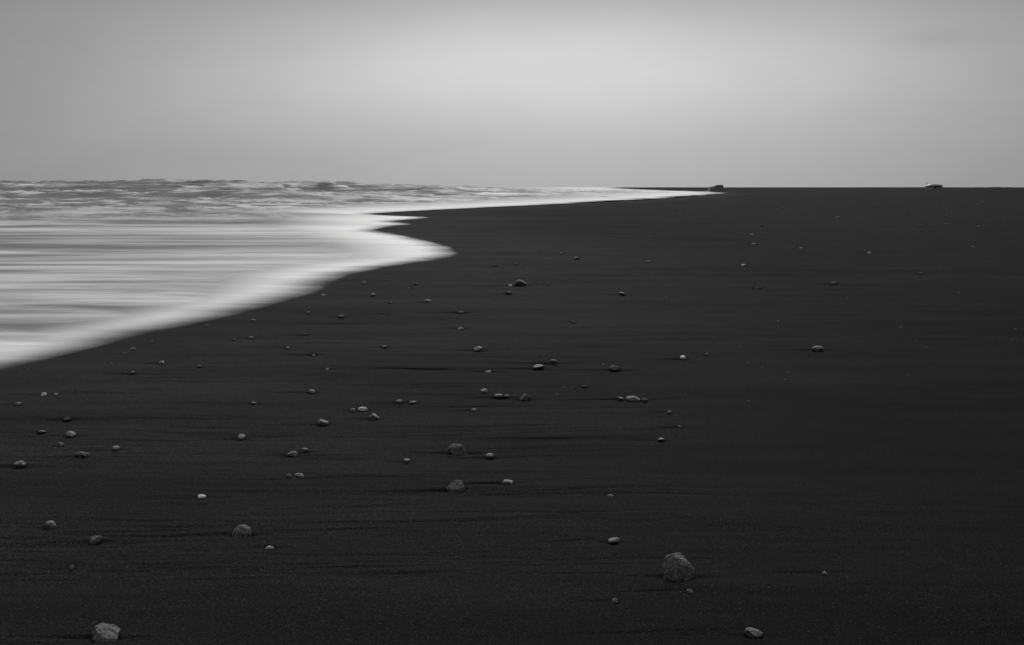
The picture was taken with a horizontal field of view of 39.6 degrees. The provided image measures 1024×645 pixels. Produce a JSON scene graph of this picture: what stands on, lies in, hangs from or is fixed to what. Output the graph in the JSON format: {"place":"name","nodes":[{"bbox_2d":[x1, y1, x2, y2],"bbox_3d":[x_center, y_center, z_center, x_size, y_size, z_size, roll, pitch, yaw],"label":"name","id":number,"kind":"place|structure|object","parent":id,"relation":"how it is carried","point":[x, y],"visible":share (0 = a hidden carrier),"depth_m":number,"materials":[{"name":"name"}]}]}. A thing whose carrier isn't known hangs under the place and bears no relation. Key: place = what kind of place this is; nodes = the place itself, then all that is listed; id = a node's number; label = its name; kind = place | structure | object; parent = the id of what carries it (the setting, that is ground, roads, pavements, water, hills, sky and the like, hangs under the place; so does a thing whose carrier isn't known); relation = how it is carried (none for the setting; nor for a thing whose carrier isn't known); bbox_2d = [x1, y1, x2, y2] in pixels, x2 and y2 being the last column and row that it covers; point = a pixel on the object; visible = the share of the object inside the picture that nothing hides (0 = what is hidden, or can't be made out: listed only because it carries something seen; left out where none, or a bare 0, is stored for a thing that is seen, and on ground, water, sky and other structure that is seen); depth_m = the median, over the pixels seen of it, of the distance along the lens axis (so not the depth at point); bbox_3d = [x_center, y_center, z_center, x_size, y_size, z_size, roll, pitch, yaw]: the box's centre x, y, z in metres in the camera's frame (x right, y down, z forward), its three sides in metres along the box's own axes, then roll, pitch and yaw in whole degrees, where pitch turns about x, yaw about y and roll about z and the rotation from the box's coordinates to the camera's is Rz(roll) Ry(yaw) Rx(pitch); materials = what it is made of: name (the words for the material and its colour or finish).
{"place":"outdoors","nodes":[
{"label":"outdoors","id":0,"kind":"place"},
{"bbox_2d":[0,179,716,360],"bbox_3d":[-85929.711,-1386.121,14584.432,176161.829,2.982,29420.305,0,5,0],"label":"sea","id":1,"kind":"structure","parent":0,"point":[82,260],"depth_m":38.50,"materials":[{"name":"liquid"}]},
{"bbox_2d":[0,187,1023,644],"bbox_3d":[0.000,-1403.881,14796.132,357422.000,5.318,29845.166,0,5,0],"label":"black sand beach","id":2,"kind":"structure","parent":0,"point":[868,459],"depth_m":8.42,"materials":[{"name":"black sand"}]},
{"bbox_2d":[44,520,55,529],"bbox_3d":[-2.051,0.903,6.317,0.040,0.046,0.064,-4,6,-33],"label":"beach rock","id":3,"kind":"object","parent":2,"relation":"on","point":[50,525],"visible":0.97,"depth_m":6.30,"materials":[{"name":"stone"}]},
{"bbox_2d":[89,535,102,544],"bbox_3d":[-1.778,0.926,6.080,0.055,0.036,0.045,-5,7,-43],"label":"beach rock","id":4,"kind":"object","parent":2,"relation":"on","point":[95,539],"visible":1,"depth_m":6.06,"materials":[{"name":"stone"}]},
{"bbox_2d":[92,623,120,642],"bbox_3d":[-1.356,1.050,4.742,0.090,0.087,0.076,0,5,0],"label":"beach rock","id":5,"kind":"object","parent":2,"relation":"on","point":[105,633],"visible":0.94,"depth_m":4.73,"materials":[{"name":"stone"}]},
{"bbox_2d":[232,524,251,536],"bbox_3d":[-1.168,0.915,6.161,0.088,0.081,0.066,0,5,0],"label":"beach rock","id":6,"kind":"object","parent":2,"relation":"on","point":[244,530],"visible":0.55,"depth_m":6.14,"materials":[{"name":"stone"}]},
{"bbox_2d":[369,413,378,420],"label":"beach rock","id":7,"kind":"object","parent":2,"relation":"on","point":[373,417],"visible":0.95,"depth_m":9.27,"materials":[{"name":"stone"}]},
{"bbox_2d":[446,480,464,492],"bbox_3d":[-0.281,0.828,7.071,0.100,0.089,0.085,0,5,0],"label":"beach rock","id":8,"kind":"object","parent":2,"relation":"on","point":[455,486],"visible":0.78,"depth_m":7.05,"materials":[{"name":"stone"}]},
{"bbox_2d":[448,444,467,454],"bbox_3d":[-0.311,0.728,8.131,0.096,0.075,0.077,-4,7,-35],"label":"beach rock","id":9,"kind":"object","parent":2,"relation":"on","point":[456,449],"visible":0.92,"depth_m":8.11,"materials":[{"name":"stone"}]},
{"bbox_2d":[502,479,512,484],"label":"beach rock","id":10,"kind":"object","parent":2,"relation":"on","point":[506,482],"visible":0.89,"depth_m":7.21,"materials":[{"name":"stone"}]},
{"bbox_2d":[13,201,1015,602],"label":"pebbles","id":11,"kind":"object","parent":2,"relation":"on","point":[363,409],"visible":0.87,"depth_m":10.22,"materials":[{"name":"stone"}]},
{"bbox_2d":[514,280,526,286],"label":"beach rock","id":12,"kind":"object","parent":2,"relation":"on","point":[519,283],"visible":0.77,"depth_m":21.73,"materials":[{"name":"stone"}]},
{"bbox_2d":[520,393,529,400],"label":"beach rock","id":13,"kind":"object","parent":2,"relation":"on","point":[525,397],"visible":0.89,"depth_m":10.14,"materials":[{"name":"stone"}]},
{"bbox_2d":[663,552,694,580],"bbox_3d":[0.638,0.971,5.510,0.106,0.166,0.112,5,7,42],"label":"beach rock","id":14,"kind":"object","parent":2,"relation":"on","point":[677,566],"visible":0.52,"depth_m":5.47,"materials":[{"name":"stone"}]},
{"bbox_2d":[707,185,726,191],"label":"beach shelter","id":15,"kind":"object","parent":2,"relation":"on","point":[717,188],"visible":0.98,"depth_m":515.78,"materials":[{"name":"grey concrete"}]},
{"bbox_2d":[744,627,762,637],"bbox_3d":[0.815,1.048,4.802,0.065,0.038,0.045,5,8,44],"label":"beach rock","id":16,"kind":"object","parent":2,"relation":"on","point":[752,632],"visible":1,"depth_m":4.79,"materials":[{"name":"stone"}]},
{"bbox_2d":[924,182,943,189],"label":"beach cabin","id":17,"kind":"object","parent":2,"relation":"on","point":[933,187],"visible":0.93,"depth_m":426.36,"materials":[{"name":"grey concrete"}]},
{"bbox_2d":[0,0,1023,187],"label":"sky","id":18,"kind":"structure","parent":0,"point":[476,93],"materials":[{"name":"grey"}]}
]}

